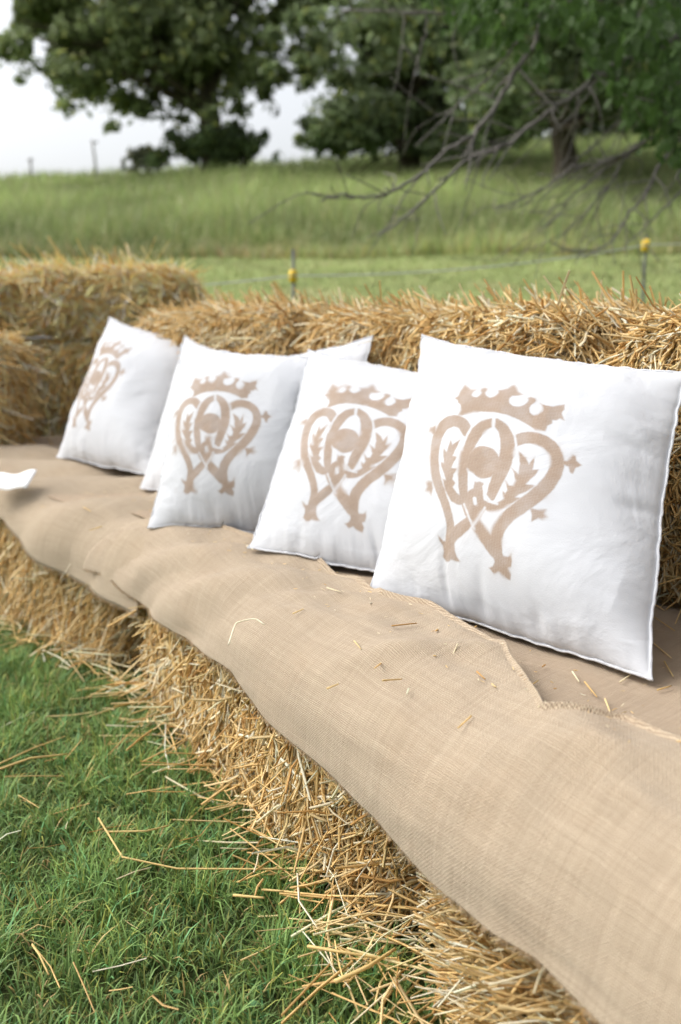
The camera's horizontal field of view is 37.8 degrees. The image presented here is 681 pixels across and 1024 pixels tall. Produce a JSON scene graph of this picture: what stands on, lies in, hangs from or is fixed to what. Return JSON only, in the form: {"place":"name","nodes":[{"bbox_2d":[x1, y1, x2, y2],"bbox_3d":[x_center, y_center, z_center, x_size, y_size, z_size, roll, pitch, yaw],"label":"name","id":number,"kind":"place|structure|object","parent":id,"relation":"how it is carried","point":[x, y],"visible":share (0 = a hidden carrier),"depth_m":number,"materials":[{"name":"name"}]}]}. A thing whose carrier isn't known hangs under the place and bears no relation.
{"place":"outdoors","nodes":[
{"label":"outdoors","id":0,"kind":"place"},
{"bbox_2d":[0,0,623,178],"label":"sky","id":1,"kind":"structure","parent":0,"point":[29,128],"materials":[{"name":"white"}]},
{"bbox_2d":[0,144,680,1023],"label":"ground","id":2,"kind":"structure","parent":0,"point":[260,274],"depth_m":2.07,"materials":[{"name":"green plant"}]},
{"bbox_2d":[27,158,32,178],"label":"ridge post","id":3,"kind":"object","parent":2,"relation":"on","point":[30,160],"visible":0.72,"depth_m":44.88,"materials":[{"name":"grey wood"}]},
{"bbox_2d":[0,736,64,763],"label":"straw stalk","id":4,"kind":"object","parent":2,"relation":"on","point":[28,750],"visible":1,"depth_m":2.00,"materials":[{"name":"beige plant"}]},
{"bbox_2d":[0,753,67,769],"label":"straw stalk","id":5,"kind":"object","parent":2,"relation":"on","point":[12,764],"visible":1,"depth_m":1.96,"materials":[{"name":"beige plant"}]},
{"bbox_2d":[31,945,48,975],"bbox_3d":[-0.409,0.604,1.352,0.004,0.012,0.078,-7,12,-32],"label":"straw stalk","id":6,"kind":"object","parent":2,"relation":"on","point":[38,953],"visible":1,"depth_m":1.34,"materials":[{"name":"beige plant"}]},
{"bbox_2d":[0,506,145,678],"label":"straw bale","id":7,"kind":"object","parent":2,"relation":"on","point":[64,606],"visible":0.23,"depth_m":2.67},
{"bbox_2d":[91,140,97,177],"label":"ridge post","id":8,"kind":"object","parent":2,"relation":"on","point":[94,157],"visible":0.78,"depth_m":44.79,"materials":[{"name":"grey wood"}]},
{"bbox_2d":[16,300,175,436],"bbox_3d":[-1.288,-0.482,4.687,1.614,1.035,0.956,-1,11,-3],"label":"straw bale","id":9,"kind":"object","parent":2,"relation":"on","point":[68,360],"visible":0.13,"depth_m":4.39},
{"bbox_2d":[0,236,217,339],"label":"straw bale","id":10,"kind":"object","parent":9,"relation":"on","point":[59,298],"visible":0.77,"depth_m":4.34},
{"bbox_2d":[108,825,168,832],"bbox_3d":[-0.344,0.541,1.691,0.106,0.013,0.033,-2,11,-11],"label":"straw stalk","id":11,"kind":"object","parent":2,"relation":"on","point":[120,831],"visible":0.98,"depth_m":1.69,"materials":[{"name":"beige plant"}]},
{"bbox_2d":[119,143,171,176],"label":"shrub","id":12,"kind":"object","parent":2,"relation":"on","point":[136,156],"visible":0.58,"depth_m":43.33,"materials":[{"name":"green plant"}]},
{"bbox_2d":[0,0,349,178],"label":"broadleaf tree","id":13,"kind":"object","parent":2,"relation":"on","point":[188,55],"visible":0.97,"depth_m":39.55,"materials":[{"name":"green plant"}]},
{"bbox_2d":[98,817,285,869],"bbox_3d":[-0.277,0.555,1.611,0.387,0.013,0.097,6,12,28],"label":"straw stalk","id":14,"kind":"object","parent":2,"relation":"on","point":[108,834],"visible":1,"depth_m":1.58,"materials":[{"name":"beige plant"}]},
{"bbox_2d":[139,117,284,174],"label":"shrub","id":15,"kind":"object","parent":2,"relation":"on","point":[234,142],"visible":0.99,"depth_m":40.82,"materials":[{"name":"green plant"}]},
{"bbox_2d":[0,605,476,1023],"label":"straw litter","id":16,"kind":"object","parent":2,"relation":"on","point":[363,914],"visible":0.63,"depth_m":1.48,"materials":[{"name":"beige plant"}]},
{"bbox_2d":[233,894,264,898],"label":"straw stalk","id":17,"kind":"object","parent":2,"relation":"on","point":[247,896],"visible":1,"depth_m":1.49,"materials":[{"name":"beige plant"}]},
{"bbox_2d":[261,888,283,891],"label":"straw stalk","id":18,"kind":"object","parent":2,"relation":"on","point":[272,890],"visible":1,"depth_m":1.51,"materials":[{"name":"beige plant"}]},
{"bbox_2d":[289,249,296,302],"bbox_3d":[-0.264,-0.891,6.136,0.124,1.410,0.084,-8,13,-35],"label":"fence post","id":19,"kind":"object","parent":2,"relation":"on","point":[292,278],"visible":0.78,"depth_m":6.02,"materials":[{"name":"wood"}]},
{"bbox_2d":[201,243,680,285],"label":"fence rope","id":20,"kind":"object","parent":19,"relation":"attached to","point":[435,270],"visible":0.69,"depth_m":6.13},
{"bbox_2d":[0,125,680,261],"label":"tall grass","id":21,"kind":"structure","parent":2,"relation":"on","point":[185,207],"depth_m":23.59,"materials":[{"name":"green plant"}]},
{"bbox_2d":[307,945,400,961],"bbox_3d":[0.015,0.585,1.318,0.128,0.014,0.018,3,11,15],"label":"straw stalk","id":22,"kind":"object","parent":2,"relation":"on","point":[338,951],"visible":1,"depth_m":1.31,"materials":[{"name":"beige plant"}]},
{"bbox_2d":[334,947,395,983],"bbox_3d":[0.038,0.585,1.287,0.106,0.015,0.020,-9,14,-39],"label":"straw stalk","id":23,"kind":"object","parent":2,"relation":"on","point":[357,971],"visible":1,"depth_m":1.27,"materials":[{"name":"beige plant"}]},
{"bbox_2d":[300,122,438,178],"bbox_3d":[1.187,-12.906,36.158,5.326,2.365,2.394,0,11,0],"label":"shrub","id":24,"kind":"object","parent":2,"relation":"on","point":[318,142],"visible":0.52,"depth_m":35.83,"materials":[{"name":"green plant"}]},
{"bbox_2d":[258,0,521,177],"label":"broadleaf tree","id":25,"kind":"object","parent":2,"relation":"on","point":[379,107],"visible":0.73,"depth_m":35.16,"materials":[{"name":"green plant"}]},
{"bbox_2d":[107,585,680,943],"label":"straw bale","id":26,"kind":"object","parent":2,"relation":"on","point":[293,790],"visible":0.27,"depth_m":1.66},
{"bbox_2d":[47,492,680,735],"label":"burlap cloth","id":27,"kind":"object","parent":26,"relation":"on","point":[660,709],"visible":0.14,"depth_m":1.35,"materials":[{"name":"beige fabric"}]},
{"bbox_2d":[147,344,306,533],"bbox_3d":[-0.220,-0.189,2.391,0.531,0.420,0.358,3,11,18],"label":"pillow","id":28,"kind":"object","parent":27,"relation":"on","point":[230,420],"visible":0.86,"depth_m":2.28,"materials":[{"name":"white fabric"}]},
{"bbox_2d":[228,618,264,644],"bbox_3d":[-0.142,0.180,1.513,0.050,0.014,0.107,0,11,0],"label":"straw stalk","id":29,"kind":"object","parent":27,"relation":"on","point":[239,622],"visible":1,"depth_m":1.54,"materials":[{"name":"beige plant"}]},
{"bbox_2d":[247,348,417,571],"bbox_3d":[0.090,-0.122,2.051,0.648,0.411,0.430,6,12,30],"label":"pillow","id":30,"kind":"object","parent":27,"relation":"on","point":[329,497],"visible":0.67,"depth_m":1.97,"materials":[{"name":"white fabric"}]},
{"bbox_2d":[99,476,680,742],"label":"straw chaff","id":31,"kind":"object","parent":27,"relation":"on","point":[448,625],"visible":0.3,"depth_m":1.36,"materials":[{"name":"beige plant"}]},
{"bbox_2d":[289,270,680,371],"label":"straw bale","id":32,"kind":"object","parent":27,"relation":"on","point":[548,327],"visible":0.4,"depth_m":2.15},
{"bbox_2d":[370,334,680,680],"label":"pillow","id":33,"kind":"object","parent":27,"relation":"on","point":[527,499],"visible":0.95,"depth_m":1.52,"materials":[{"name":"white fabric"}]},
{"bbox_2d":[594,276,680,623],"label":"straw bale","id":34,"kind":"object","parent":27,"relation":"on","point":[651,342],"visible":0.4,"depth_m":1.70},
{"bbox_2d":[653,642,670,657],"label":"straw stalk","id":35,"kind":"object","parent":27,"relation":"on","point":[661,649],"visible":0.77,"depth_m":1.48,"materials":[{"name":"beige plant"}]},
{"bbox_2d":[654,616,674,630],"bbox_3d":[0.526,0.182,1.618,0.010,0.003,0.079,0,11,0],"label":"straw stalk","id":36,"kind":"object","parent":27,"relation":"on","point":[663,623],"visible":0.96,"depth_m":1.62,"materials":[{"name":"beige plant"}]},
{"bbox_2d":[83,525,680,1023],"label":"burlap cloth","id":37,"kind":"object","parent":26,"relation":"on","point":[527,823],"visible":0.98,"depth_m":1.17,"materials":[{"name":"fabric"}]},
{"bbox_2d":[382,678,401,680],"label":"straw stalk","id":38,"kind":"object","parent":37,"relation":"on","point":[390,679],"visible":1,"depth_m":1.29,"materials":[{"name":"beige plant"}]},
{"bbox_2d":[391,623,416,626],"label":"straw stalk","id":39,"kind":"object","parent":37,"relation":"on","point":[403,624],"visible":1,"depth_m":1.49,"materials":[{"name":"beige plant"}]},
{"bbox_2d":[457,715,471,727],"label":"straw stalk","id":40,"kind":"object","parent":37,"relation":"on","point":[469,717],"visible":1,"depth_m":1.19,"materials":[{"name":"beige plant"}]},
{"bbox_2d":[248,0,680,278],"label":"overhanging tree","id":41,"kind":"object","parent":2,"relation":"on","point":[634,35],"visible":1,"depth_m":5.18,"materials":[{"name":"green plant"}]},
{"bbox_2d":[388,872,599,1023],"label":"straw bale","id":42,"kind":"object","parent":2,"relation":"on","point":[474,974],"visible":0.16,"depth_m":1.15},
{"bbox_2d":[403,0,680,184],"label":"broadleaf tree","id":43,"kind":"object","parent":2,"relation":"on","point":[561,65],"visible":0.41,"depth_m":25.92,"materials":[{"name":"green plant"}]},
{"bbox_2d":[462,108,658,145],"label":"hedge tree","id":44,"kind":"object","parent":2,"relation":"on","point":[547,125],"visible":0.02,"depth_m":45.17,"materials":[{"name":"green plant"}]},
{"bbox_2d":[641,236,649,303],"bbox_3d":[1.982,-1.053,6.513,0.124,1.458,0.084,-8,13,-35],"label":"fence post","id":45,"kind":"object","parent":2,"relation":"on","point":[644,249],"visible":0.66,"depth_m":6.41,"materials":[{"name":"wood"}]},
{"bbox_2d":[0,240,680,308],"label":"mown grass","id":46,"kind":"structure","parent":0,"point":[426,258],"depth_m":15.93,"materials":[{"name":"green plant"}]},
{"bbox_3d":[-1.896,-0.111,4.045,1.718,0.515,1.152,-2,11,-12],"label":"straw bale","id":47,"kind":"object","parent":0,"visible":0},
{"bbox_2d":[18,435,75,459],"bbox_3d":[-1.054,-0.274,4.022,2.629,0.034,1.085,7,13,34],"label":"burlap cloth","id":48,"kind":"object","parent":47,"relation":"on","point":[56,441],"visible":0.03,"depth_m":4.16,"materials":[{"name":"beige fabric"}]},
{"bbox_2d":[0,323,60,445],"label":"straw bale","id":49,"kind":"object","parent":48,"relation":"on","point":[18,399],"visible":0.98,"depth_m":3.97},
{"bbox_2d":[124,281,392,355],"bbox_3d":[-0.295,-0.451,3.371,0.634,0.629,1.267,-8,13,-36],"label":"straw bale","id":50,"kind":"object","parent":48,"relation":"on","point":[260,326],"visible":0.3,"depth_m":3.03},
{"bbox_2d":[0,444,157,619],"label":"burlap cloth","id":51,"kind":"object","parent":47,"relation":"on","point":[59,537],"visible":0.74,"depth_m":2.64,"materials":[{"name":"fabric"}]},
{"bbox_2d":[0,469,36,489],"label":"white pillow","id":52,"kind":"object","parent":51,"relation":"on","point":[8,481],"visible":1,"depth_m":2.86,"materials":[{"name":"white fabric"}]},
{"bbox_2d":[56,317,179,474],"bbox_3d":[-0.693,-0.402,3.275,0.571,0.481,0.406,7,12,32],"label":"pillow","id":53,"kind":"object","parent":51,"relation":"on","point":[116,412],"visible":0.84,"depth_m":3.21,"materials":[{"name":"white fabric"}]},
{"bbox_2d":[139,335,213,490],"bbox_3d":[-0.377,-0.277,2.815,0.289,0.436,0.549,-10,14,-43],"label":"pillow","id":54,"kind":"object","parent":51,"relation":"on","point":[151,479],"visible":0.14,"depth_m":2.85,"materials":[{"name":"white fabric"}]},
{"bbox_2d":[290,335,373,361],"bbox_3d":[-0.154,-0.214,2.434,0.612,0.433,0.261,7,13,33],"label":"pillow","id":55,"kind":"object","parent":51,"relation":"on","point":[354,350],"visible":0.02,"depth_m":2.41,"materials":[{"name":"white fabric"}]}
]}

